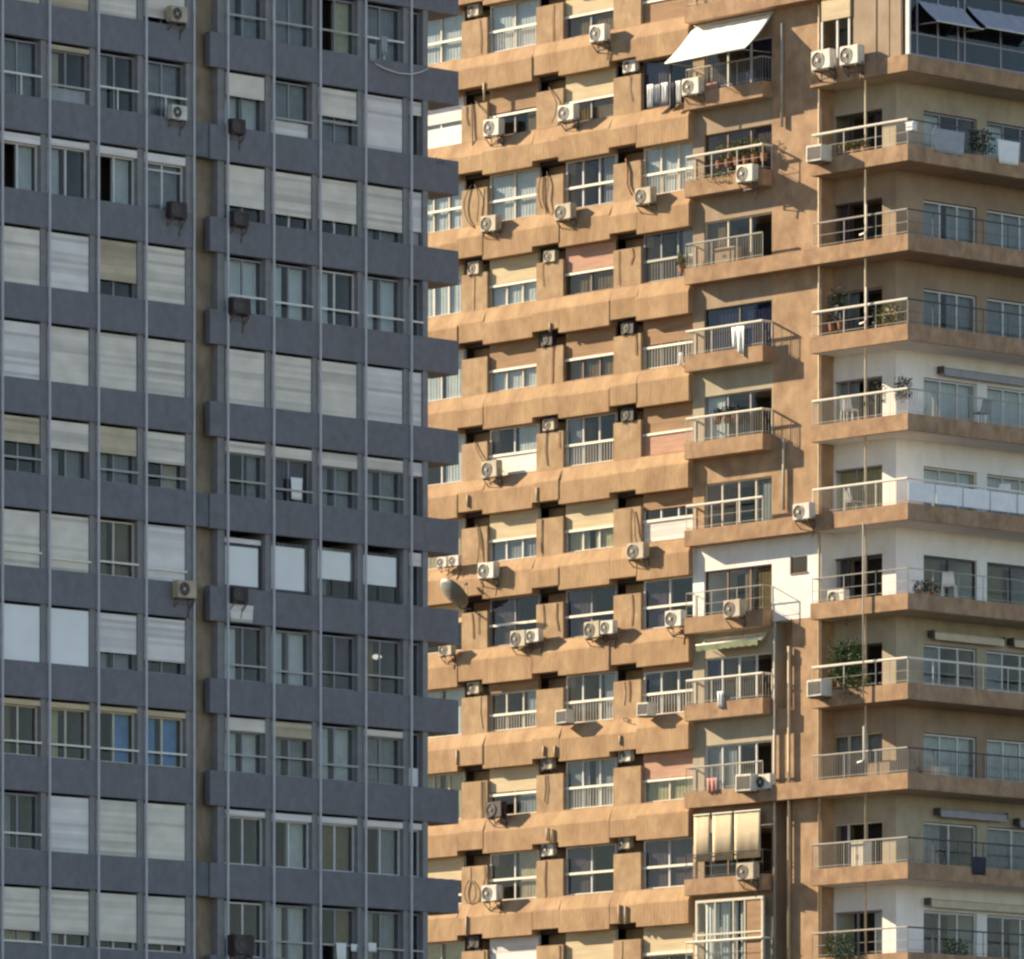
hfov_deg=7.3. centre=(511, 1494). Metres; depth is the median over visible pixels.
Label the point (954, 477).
window
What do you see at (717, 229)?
window
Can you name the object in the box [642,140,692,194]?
window
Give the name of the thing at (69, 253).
window
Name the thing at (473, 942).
air conditioner
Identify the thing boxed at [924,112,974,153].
window
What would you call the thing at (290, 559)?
window
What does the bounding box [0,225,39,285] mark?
window
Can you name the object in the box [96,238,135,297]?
window
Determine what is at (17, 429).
window
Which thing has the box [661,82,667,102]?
garment
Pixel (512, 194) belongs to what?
window
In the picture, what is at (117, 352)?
window
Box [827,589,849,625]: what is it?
air conditioner
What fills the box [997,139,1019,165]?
garment
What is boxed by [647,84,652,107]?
garment
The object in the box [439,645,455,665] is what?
air conditioner
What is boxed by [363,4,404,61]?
window
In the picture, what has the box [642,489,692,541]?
window
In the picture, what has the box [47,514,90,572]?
window
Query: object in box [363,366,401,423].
window
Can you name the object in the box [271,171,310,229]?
window
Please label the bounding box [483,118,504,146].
air conditioner
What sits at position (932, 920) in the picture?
window
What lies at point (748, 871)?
air conditioner
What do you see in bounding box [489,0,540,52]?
window
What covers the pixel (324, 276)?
window
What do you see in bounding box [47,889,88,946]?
window
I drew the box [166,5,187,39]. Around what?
air conditioner
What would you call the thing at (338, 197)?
window
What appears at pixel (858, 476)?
window
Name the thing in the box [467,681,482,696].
air conditioner
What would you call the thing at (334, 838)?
window
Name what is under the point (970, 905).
rolled awning
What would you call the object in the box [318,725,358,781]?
window
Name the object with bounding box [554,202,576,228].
air conditioner
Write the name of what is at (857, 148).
potted plant
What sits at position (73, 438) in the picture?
window
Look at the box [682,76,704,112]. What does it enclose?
air conditioner
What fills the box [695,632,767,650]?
awning
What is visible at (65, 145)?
window
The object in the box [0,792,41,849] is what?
window
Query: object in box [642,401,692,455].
window
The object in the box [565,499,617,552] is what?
window
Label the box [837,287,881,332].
window
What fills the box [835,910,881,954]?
window
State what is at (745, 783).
air conditioner
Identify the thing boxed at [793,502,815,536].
air conditioner
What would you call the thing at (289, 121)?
window
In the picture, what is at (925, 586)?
potted plant
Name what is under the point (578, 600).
window
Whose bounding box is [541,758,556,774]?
air conditioner
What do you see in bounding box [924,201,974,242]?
window
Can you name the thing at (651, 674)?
window
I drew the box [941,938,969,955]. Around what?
potted plant
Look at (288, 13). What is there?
window
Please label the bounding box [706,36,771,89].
window
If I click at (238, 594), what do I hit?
air conditioner
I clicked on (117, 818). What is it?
window
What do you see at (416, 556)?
window
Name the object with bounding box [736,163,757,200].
air conditioner
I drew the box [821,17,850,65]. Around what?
window
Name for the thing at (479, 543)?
cable
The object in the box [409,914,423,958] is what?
window
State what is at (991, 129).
window
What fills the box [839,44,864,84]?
air conditioner
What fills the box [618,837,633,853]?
air conditioner
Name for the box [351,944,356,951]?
garment
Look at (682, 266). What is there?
potted plant
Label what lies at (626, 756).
air conditioner
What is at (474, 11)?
air conditioner
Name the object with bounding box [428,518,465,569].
window
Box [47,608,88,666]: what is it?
window
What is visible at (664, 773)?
window
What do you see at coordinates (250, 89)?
window
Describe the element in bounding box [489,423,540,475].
window
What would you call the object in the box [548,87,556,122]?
cable
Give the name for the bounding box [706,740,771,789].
window
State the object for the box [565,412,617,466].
window
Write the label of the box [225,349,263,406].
window
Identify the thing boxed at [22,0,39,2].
window
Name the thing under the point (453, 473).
window
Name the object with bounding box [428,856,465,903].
window
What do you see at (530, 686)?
window
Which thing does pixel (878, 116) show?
window
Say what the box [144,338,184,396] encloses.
window
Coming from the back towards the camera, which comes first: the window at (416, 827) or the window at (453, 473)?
the window at (453, 473)
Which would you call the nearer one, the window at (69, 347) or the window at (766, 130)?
the window at (69, 347)
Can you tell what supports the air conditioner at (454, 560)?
attached to the apartment tower at (922, 230)
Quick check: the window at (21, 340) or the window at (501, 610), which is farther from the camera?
the window at (501, 610)
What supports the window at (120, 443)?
in the apartment tower at (206, 778)
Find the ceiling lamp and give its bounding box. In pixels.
[372,637,381,659]
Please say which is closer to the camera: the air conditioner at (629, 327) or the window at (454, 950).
the air conditioner at (629, 327)
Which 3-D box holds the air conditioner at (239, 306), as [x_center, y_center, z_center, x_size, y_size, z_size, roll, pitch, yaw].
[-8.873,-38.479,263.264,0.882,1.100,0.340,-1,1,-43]
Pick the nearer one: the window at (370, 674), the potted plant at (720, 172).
the window at (370, 674)
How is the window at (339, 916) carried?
in the apartment tower at (206, 778)
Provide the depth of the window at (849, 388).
273.36 m
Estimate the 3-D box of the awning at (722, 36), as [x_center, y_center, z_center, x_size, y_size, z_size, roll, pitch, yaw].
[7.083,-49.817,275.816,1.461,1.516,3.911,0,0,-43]
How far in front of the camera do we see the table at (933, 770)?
271.85 m
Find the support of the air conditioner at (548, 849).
attached to the apartment tower at (922, 230)
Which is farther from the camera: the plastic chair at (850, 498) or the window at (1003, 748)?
the window at (1003, 748)
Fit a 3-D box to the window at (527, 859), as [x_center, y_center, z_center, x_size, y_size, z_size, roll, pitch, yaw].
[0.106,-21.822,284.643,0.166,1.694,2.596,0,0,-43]
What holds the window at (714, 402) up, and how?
in the apartment tower at (922, 230)
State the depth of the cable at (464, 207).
286.15 m
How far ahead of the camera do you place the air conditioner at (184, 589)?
261.48 m
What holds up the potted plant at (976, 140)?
on the apartment tower at (922, 230)
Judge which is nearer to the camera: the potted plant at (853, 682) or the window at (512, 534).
the potted plant at (853, 682)
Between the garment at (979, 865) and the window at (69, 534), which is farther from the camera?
the garment at (979, 865)
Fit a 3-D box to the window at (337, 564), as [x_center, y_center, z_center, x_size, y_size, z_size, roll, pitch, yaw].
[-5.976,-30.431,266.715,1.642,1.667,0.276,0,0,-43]
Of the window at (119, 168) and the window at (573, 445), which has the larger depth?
the window at (573, 445)
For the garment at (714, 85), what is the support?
hanging from the apartment tower at (922, 230)
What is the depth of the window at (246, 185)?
263.85 m
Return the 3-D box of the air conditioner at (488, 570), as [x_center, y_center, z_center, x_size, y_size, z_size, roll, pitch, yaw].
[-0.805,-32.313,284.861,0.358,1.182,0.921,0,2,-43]
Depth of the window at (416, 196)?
268.99 m
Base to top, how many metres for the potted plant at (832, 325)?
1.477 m
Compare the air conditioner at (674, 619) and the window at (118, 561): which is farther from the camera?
the air conditioner at (674, 619)
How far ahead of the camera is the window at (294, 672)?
265.66 m
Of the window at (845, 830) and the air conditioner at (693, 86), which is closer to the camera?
the window at (845, 830)
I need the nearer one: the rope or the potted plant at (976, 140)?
the rope
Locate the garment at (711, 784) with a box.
[707,777,716,792]
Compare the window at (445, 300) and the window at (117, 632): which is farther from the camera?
the window at (445, 300)
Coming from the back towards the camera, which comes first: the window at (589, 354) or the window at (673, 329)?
the window at (589, 354)
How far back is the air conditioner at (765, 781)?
274.42 m
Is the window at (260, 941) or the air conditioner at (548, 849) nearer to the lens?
the window at (260, 941)
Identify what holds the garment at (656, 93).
hanging from the apartment tower at (922, 230)
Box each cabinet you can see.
[715,246,742,263]
[851,840,871,865]
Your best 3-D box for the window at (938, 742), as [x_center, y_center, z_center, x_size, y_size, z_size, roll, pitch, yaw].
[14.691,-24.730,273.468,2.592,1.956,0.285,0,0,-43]
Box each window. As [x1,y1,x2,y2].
[0,37,41,96]
[0,131,39,190]
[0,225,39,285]
[0,320,39,379]
[0,414,41,473]
[0,509,41,567]
[0,603,39,661]
[0,697,41,755]
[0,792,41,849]
[0,886,41,943]
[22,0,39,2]
[47,0,88,10]
[47,44,90,104]
[47,138,88,197]
[47,232,88,291]
[47,326,88,385]
[47,420,88,478]
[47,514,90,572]
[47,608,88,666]
[47,701,90,759]
[47,795,88,853]
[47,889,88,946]
[96,0,135,18]
[96,52,138,111]
[96,145,136,204]
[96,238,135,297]
[96,332,135,391]
[96,425,138,483]
[96,519,138,577]
[96,612,135,670]
[96,706,138,763]
[96,799,135,856]
[96,893,135,949]
[144,0,184,26]
[144,60,186,116]
[144,152,185,209]
[144,245,184,304]
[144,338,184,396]
[144,431,186,489]
[144,524,186,580]
[144,617,184,674]
[144,710,186,767]
[144,803,184,860]
[144,896,184,952]
[225,0,266,39]
[225,73,263,130]
[225,165,263,222]
[225,257,266,314]
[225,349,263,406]
[225,440,266,498]
[225,537,260,589]
[225,625,266,681]
[225,717,266,773]
[225,809,264,865]
[225,901,266,957]
[271,0,312,46]
[271,80,312,137]
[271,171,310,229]
[271,263,312,320]
[271,354,310,412]
[271,446,312,503]
[271,542,306,594]
[271,630,312,686]
[271,721,312,777]
[271,813,311,868]
[271,905,312,958]
[318,0,358,54]
[318,87,358,144]
[318,178,355,235]
[318,270,358,326]
[318,360,355,417]
[318,451,358,508]
[318,547,352,599]
[318,634,358,690]
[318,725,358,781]
[318,816,356,871]
[318,908,358,958]
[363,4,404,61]
[363,94,401,152]
[363,185,401,242]
[363,276,404,332]
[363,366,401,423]
[363,457,404,513]
[363,552,397,603]
[363,639,404,694]
[363,729,404,784]
[363,820,402,875]
[363,911,404,958]
[409,12,418,64]
[409,101,420,154]
[409,191,420,245]
[409,282,423,335]
[409,372,420,425]
[409,462,421,515]
[409,552,420,605]
[409,643,418,696]
[409,733,418,786]
[409,823,421,876]
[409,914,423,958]
[428,12,465,64]
[428,96,465,148]
[428,180,465,232]
[428,265,466,316]
[428,349,466,401]
[428,434,465,485]
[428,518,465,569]
[428,604,465,653]
[428,687,465,737]
[428,772,465,818]
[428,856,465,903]
[428,941,465,958]
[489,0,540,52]
[489,82,540,137]
[489,167,540,220]
[489,253,540,307]
[489,338,540,391]
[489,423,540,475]
[489,509,540,561]
[489,594,540,646]
[489,679,540,731]
[489,765,540,814]
[489,850,540,900]
[490,935,540,958]
[565,0,612,37]
[565,68,617,123]
[565,154,617,207]
[565,240,617,295]
[565,326,617,380]
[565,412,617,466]
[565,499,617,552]
[565,585,617,637]
[565,671,617,722]
[565,757,617,809]
[565,843,617,894]
[566,929,617,958]
[642,0,692,22]
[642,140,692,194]
[642,227,692,282]
[642,314,692,369]
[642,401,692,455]
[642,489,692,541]
[642,576,692,629]
[642,663,692,714]
[642,750,692,802]
[642,837,692,888]
[642,924,692,958]
[644,58,680,109]
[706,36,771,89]
[706,124,771,174]
[706,212,771,264]
[706,300,771,352]
[706,388,771,439]
[706,476,771,527]
[706,564,771,614]
[706,652,771,702]
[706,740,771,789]
[706,828,771,877]
[719,916,771,958]
[790,556,807,574]
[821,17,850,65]
[835,26,852,46]
[835,109,881,153]
[835,198,881,243]
[835,376,881,421]
[835,465,881,510]
[835,554,881,596]
[835,732,881,777]
[835,821,881,866]
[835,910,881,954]
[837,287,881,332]
[840,643,881,688]
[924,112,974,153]
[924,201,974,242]
[924,290,974,332]
[924,378,974,421]
[924,467,974,510]
[924,556,974,599]
[924,645,974,688]
[924,734,974,777]
[924,822,974,864]
[924,911,974,955]
[987,123,1023,161]
[987,211,1023,250]
[987,299,1023,338]
[987,387,1023,427]
[987,475,1023,516]
[987,563,1023,603]
[987,651,1023,693]
[987,739,1023,781]
[987,828,1023,870]
[987,916,1023,958]
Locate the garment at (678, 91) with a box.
[675,80,680,102]
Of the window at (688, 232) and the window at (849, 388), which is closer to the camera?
the window at (849, 388)
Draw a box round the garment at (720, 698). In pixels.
[717,691,722,706]
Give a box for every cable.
[464,184,474,227]
[464,880,476,903]
[471,103,472,145]
[474,184,478,221]
[476,524,479,562]
[538,170,542,207]
[546,172,549,213]
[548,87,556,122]
[625,158,632,195]
[633,511,636,542]
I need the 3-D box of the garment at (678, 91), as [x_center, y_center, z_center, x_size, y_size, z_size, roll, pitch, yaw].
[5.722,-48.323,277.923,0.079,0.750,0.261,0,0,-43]
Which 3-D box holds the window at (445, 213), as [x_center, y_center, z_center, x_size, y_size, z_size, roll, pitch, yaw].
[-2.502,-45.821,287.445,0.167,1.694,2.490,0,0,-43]
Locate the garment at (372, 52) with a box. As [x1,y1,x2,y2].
[369,44,375,62]
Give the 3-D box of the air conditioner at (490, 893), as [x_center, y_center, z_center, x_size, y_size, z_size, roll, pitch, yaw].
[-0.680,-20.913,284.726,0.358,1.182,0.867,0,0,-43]
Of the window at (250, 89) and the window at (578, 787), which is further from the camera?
the window at (578, 787)
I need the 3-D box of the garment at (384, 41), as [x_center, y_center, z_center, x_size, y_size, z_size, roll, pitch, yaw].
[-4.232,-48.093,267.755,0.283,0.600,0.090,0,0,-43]
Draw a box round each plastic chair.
[834,304,853,332]
[840,395,857,421]
[843,487,863,509]
[941,571,956,597]
[973,400,990,423]
[994,484,1010,511]
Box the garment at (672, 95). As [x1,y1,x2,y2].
[669,82,674,108]
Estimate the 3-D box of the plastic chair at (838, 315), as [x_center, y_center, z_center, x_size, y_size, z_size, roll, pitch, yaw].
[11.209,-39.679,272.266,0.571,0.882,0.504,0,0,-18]
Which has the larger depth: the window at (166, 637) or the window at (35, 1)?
the window at (166, 637)
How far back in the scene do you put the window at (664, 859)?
279.03 m
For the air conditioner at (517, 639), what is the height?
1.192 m
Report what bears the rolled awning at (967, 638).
attached to the apartment tower at (922, 230)
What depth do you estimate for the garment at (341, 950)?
266.42 m
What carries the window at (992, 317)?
in the apartment tower at (922, 230)
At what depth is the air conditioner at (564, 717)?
281.81 m
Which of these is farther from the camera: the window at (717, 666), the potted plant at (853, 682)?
the window at (717, 666)
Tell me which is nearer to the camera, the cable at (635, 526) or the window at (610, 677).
the cable at (635, 526)
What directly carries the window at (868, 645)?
in the apartment tower at (922, 230)
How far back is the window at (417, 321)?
269.19 m
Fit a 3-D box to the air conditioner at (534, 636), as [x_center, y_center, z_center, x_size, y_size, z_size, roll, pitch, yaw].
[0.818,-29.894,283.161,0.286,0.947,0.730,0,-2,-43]
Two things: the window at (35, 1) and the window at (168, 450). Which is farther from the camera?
the window at (168, 450)
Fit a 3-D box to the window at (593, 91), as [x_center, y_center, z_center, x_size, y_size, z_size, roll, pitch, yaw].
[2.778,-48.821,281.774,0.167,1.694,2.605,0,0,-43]
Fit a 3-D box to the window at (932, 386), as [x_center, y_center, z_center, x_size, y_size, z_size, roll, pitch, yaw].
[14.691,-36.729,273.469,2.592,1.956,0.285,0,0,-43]
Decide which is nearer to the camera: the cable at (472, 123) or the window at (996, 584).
the window at (996, 584)
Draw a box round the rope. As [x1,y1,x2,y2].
[375,63,428,74]
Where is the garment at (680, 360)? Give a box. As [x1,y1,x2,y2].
[679,352,682,365]
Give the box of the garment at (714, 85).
[708,82,716,89]
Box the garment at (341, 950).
[336,943,345,958]
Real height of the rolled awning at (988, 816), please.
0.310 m
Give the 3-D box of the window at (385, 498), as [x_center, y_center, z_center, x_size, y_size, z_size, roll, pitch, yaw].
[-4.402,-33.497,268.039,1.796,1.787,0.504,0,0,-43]
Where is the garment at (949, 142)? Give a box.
[934,128,964,155]
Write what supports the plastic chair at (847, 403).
on the apartment tower at (922, 230)
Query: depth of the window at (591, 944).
281.70 m
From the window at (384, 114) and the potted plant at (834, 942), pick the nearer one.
the window at (384, 114)
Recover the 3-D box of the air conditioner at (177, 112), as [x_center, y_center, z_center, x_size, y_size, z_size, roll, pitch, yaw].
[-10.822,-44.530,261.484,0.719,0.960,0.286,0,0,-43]
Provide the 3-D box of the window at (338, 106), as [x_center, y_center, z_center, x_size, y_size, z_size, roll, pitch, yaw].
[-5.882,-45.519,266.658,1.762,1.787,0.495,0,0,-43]
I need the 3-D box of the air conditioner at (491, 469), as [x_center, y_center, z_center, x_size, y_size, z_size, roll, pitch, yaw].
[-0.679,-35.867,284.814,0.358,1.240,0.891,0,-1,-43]
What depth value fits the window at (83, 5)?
258.81 m
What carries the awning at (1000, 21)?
attached to the apartment tower at (922, 230)
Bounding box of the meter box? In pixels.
[905,121,917,131]
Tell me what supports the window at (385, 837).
in the apartment tower at (206, 778)
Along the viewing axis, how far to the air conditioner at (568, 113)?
281.76 m
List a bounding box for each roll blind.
[693,813,710,861]
[712,811,733,860]
[734,809,760,858]
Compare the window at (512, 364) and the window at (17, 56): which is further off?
the window at (512, 364)
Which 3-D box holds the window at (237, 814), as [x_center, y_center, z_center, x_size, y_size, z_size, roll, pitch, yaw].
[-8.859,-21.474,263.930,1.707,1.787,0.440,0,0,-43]
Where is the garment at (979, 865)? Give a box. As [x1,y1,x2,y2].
[972,856,985,874]
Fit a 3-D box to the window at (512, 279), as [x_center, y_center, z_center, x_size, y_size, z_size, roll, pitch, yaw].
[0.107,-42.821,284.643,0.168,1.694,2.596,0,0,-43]
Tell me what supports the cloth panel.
attached to the apartment tower at (206, 778)
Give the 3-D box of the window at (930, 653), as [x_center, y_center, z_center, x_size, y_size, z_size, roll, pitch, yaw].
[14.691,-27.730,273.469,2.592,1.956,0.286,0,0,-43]
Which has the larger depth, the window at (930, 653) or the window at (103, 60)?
the window at (930, 653)
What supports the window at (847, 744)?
in the apartment tower at (922, 230)
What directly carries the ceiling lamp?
hanging from the apartment tower at (206, 778)
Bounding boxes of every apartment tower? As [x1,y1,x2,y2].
[0,0,458,958]
[428,0,1023,958]
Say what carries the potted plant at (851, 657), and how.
on the apartment tower at (922, 230)
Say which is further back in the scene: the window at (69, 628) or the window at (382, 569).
the window at (382, 569)
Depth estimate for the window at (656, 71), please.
279.44 m
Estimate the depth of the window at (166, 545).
261.48 m
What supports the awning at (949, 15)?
attached to the apartment tower at (922, 230)
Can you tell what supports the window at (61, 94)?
in the apartment tower at (206, 778)
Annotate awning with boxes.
[665,10,774,66]
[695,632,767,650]
[918,0,983,32]
[924,898,1023,912]
[927,630,1005,645]
[933,807,1007,821]
[937,366,1023,385]
[967,7,1023,34]
[1007,638,1023,647]
[1013,818,1023,826]
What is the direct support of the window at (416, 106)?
in the apartment tower at (206, 778)
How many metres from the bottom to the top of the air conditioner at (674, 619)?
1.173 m
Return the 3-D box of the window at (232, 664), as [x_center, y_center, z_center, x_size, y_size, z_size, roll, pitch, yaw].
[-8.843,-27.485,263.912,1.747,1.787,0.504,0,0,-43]
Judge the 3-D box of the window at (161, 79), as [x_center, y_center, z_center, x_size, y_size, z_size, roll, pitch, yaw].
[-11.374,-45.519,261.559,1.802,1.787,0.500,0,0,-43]
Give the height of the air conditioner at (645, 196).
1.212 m
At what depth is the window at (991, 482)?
275.64 m
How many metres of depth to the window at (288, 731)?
265.34 m
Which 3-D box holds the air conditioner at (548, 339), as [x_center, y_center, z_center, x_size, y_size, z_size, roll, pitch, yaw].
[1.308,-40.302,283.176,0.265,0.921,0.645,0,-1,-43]
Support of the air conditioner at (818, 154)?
attached to the apartment tower at (922, 230)
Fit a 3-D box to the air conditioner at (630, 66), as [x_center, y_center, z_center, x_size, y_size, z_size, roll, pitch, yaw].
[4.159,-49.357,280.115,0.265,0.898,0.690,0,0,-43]
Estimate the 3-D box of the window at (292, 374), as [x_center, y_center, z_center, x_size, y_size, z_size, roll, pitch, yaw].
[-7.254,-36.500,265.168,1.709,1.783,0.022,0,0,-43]
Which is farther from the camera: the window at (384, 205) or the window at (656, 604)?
the window at (656, 604)
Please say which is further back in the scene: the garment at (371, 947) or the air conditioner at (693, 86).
the air conditioner at (693, 86)
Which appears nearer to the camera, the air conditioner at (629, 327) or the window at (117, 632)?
the window at (117, 632)
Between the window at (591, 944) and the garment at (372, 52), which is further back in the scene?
the window at (591, 944)
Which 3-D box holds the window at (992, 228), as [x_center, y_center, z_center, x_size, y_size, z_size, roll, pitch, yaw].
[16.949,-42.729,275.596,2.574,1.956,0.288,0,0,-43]
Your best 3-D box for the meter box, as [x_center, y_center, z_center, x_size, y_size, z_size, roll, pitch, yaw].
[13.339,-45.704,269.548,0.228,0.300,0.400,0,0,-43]
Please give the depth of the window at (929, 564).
273.30 m
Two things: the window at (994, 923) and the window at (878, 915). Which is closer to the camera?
the window at (878, 915)
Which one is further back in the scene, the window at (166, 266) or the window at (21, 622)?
the window at (166, 266)
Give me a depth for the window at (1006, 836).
275.57 m
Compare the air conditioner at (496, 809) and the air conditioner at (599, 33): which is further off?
the air conditioner at (496, 809)
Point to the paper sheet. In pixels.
(296, 483)
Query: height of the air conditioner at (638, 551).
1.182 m
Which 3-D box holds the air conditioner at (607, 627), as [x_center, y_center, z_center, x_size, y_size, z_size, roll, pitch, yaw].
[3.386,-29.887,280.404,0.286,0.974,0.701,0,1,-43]
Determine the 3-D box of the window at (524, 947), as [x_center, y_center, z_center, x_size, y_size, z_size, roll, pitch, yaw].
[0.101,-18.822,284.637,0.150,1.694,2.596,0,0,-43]
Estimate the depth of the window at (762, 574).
275.84 m
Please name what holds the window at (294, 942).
in the apartment tower at (206, 778)
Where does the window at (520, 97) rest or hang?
in the apartment tower at (922, 230)
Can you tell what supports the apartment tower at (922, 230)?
on the ground
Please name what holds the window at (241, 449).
in the apartment tower at (206, 778)
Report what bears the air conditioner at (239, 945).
attached to the apartment tower at (206, 778)
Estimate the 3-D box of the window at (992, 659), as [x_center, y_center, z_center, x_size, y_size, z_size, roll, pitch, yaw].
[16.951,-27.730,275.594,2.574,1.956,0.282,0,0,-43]
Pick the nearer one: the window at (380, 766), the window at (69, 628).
the window at (69, 628)
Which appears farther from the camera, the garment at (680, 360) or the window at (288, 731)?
the garment at (680, 360)
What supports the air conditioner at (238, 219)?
attached to the apartment tower at (206, 778)
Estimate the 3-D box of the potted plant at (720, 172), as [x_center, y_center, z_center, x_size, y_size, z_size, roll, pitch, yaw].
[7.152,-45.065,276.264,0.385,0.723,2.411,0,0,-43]
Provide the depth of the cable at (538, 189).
283.38 m
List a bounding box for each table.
[868,760,896,775]
[923,766,947,774]
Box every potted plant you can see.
[675,252,688,272]
[697,166,735,184]
[713,405,739,424]
[825,932,854,958]
[826,287,845,330]
[827,638,861,689]
[835,675,871,699]
[837,137,870,154]
[866,381,887,406]
[871,304,905,327]
[894,376,912,401]
[912,580,937,594]
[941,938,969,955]
[968,127,995,155]
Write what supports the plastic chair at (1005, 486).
on the apartment tower at (922, 230)
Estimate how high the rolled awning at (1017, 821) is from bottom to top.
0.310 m
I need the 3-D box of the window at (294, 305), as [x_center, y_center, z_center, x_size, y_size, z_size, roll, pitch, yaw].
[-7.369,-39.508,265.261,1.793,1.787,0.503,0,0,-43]
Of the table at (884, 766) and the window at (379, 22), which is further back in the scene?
the table at (884, 766)
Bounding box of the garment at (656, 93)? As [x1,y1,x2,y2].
[654,84,659,103]
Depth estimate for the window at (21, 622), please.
257.37 m
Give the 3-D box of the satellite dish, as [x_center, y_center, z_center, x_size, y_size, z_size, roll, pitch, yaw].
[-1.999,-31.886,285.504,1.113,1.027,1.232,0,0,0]
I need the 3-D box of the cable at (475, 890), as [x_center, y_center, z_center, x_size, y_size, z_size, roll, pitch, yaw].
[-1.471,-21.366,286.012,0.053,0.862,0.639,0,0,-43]
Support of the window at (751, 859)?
in the apartment tower at (922, 230)
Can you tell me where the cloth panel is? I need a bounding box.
[229,603,253,622]
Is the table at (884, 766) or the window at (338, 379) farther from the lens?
the table at (884, 766)
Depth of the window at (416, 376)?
268.93 m
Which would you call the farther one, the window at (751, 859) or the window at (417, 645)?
the window at (751, 859)
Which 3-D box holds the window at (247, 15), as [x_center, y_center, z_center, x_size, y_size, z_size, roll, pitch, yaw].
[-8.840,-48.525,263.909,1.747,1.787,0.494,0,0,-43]
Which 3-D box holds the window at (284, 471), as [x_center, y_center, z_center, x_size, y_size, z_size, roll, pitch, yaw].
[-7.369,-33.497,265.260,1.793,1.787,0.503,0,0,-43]
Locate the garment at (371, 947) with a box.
[368,943,375,951]
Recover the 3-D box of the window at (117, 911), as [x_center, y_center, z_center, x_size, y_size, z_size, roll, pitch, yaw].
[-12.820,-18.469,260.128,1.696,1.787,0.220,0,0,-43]
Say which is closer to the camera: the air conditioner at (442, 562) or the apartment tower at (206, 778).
the apartment tower at (206, 778)
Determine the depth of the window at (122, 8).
260.14 m
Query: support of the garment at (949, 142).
hanging from the apartment tower at (922, 230)
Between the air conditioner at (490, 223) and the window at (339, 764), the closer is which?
the window at (339, 764)
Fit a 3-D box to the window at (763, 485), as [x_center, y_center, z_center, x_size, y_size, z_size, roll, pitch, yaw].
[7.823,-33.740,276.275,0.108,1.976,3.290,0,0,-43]
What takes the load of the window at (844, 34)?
in the apartment tower at (922, 230)
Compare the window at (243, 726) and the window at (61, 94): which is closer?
the window at (61, 94)
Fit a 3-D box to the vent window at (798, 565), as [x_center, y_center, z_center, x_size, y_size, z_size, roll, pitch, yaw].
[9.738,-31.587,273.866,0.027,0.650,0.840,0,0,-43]
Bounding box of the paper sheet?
[291,477,301,499]
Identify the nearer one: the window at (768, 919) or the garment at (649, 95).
the window at (768, 919)
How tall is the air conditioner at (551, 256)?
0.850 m
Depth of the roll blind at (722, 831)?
276.18 m
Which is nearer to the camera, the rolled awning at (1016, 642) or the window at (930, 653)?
the window at (930, 653)
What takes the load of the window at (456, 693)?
in the apartment tower at (922, 230)
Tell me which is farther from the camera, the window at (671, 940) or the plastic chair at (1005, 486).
the window at (671, 940)
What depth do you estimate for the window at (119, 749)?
260.59 m
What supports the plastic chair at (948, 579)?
on the apartment tower at (922, 230)
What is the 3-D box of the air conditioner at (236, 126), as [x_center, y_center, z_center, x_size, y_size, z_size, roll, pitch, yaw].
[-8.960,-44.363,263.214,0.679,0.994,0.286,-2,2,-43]
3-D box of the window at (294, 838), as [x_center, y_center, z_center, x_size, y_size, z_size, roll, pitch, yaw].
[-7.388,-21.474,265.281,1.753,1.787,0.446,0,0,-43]
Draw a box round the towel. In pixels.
[732,326,743,354]
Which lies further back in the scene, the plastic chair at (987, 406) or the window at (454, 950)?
the window at (454, 950)
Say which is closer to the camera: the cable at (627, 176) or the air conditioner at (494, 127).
the cable at (627, 176)
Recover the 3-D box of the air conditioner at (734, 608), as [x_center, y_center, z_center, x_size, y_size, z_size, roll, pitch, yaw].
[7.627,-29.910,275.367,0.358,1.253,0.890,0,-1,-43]
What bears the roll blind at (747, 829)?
attached to the apartment tower at (922, 230)
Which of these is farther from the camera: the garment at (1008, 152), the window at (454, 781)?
the window at (454, 781)
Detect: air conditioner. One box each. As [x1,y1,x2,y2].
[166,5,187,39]
[166,201,186,235]
[168,104,186,135]
[172,580,196,616]
[227,934,253,958]
[228,118,245,150]
[228,297,250,332]
[229,210,248,242]
[229,586,247,617]
[437,557,449,573]
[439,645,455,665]
[448,555,461,573]
[467,3,482,19]
[467,261,482,276]
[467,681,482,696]
[467,936,482,950]
[478,562,499,595]
[480,214,501,238]
[481,460,502,486]
[481,884,502,916]
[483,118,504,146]
[486,801,506,826]
[510,630,530,654]
[526,628,543,652]
[541,332,555,348]
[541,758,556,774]
[541,843,556,859]
[542,418,557,432]
[543,250,558,264]
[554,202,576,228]
[555,709,574,725]
[557,103,579,131]
[584,620,604,645]
[589,23,610,59]
[600,620,617,648]
[618,750,634,766]
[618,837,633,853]
[621,321,637,336]
[621,407,637,423]
[623,59,638,75]
[626,542,649,567]
[635,186,656,213]
[636,702,655,717]
[665,610,685,643]
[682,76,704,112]
[723,599,745,635]
[735,774,760,793]
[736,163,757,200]
[736,862,759,897]
[756,773,775,804]
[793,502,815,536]
[806,144,831,164]
[807,679,831,699]
[811,48,836,89]
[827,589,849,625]
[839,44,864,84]
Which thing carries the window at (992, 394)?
in the apartment tower at (922, 230)
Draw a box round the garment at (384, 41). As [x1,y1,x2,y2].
[381,36,387,54]
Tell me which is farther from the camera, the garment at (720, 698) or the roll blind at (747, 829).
the garment at (720, 698)
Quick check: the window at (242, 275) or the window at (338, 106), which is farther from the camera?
the window at (338, 106)
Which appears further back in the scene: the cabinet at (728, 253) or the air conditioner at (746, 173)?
the cabinet at (728, 253)
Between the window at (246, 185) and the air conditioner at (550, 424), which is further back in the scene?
the air conditioner at (550, 424)
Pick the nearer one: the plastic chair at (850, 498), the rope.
the rope
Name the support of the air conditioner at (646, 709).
attached to the apartment tower at (922, 230)
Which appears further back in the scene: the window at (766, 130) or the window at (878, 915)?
the window at (766, 130)
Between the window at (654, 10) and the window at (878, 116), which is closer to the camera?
the window at (878, 116)
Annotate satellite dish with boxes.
[440,578,470,609]

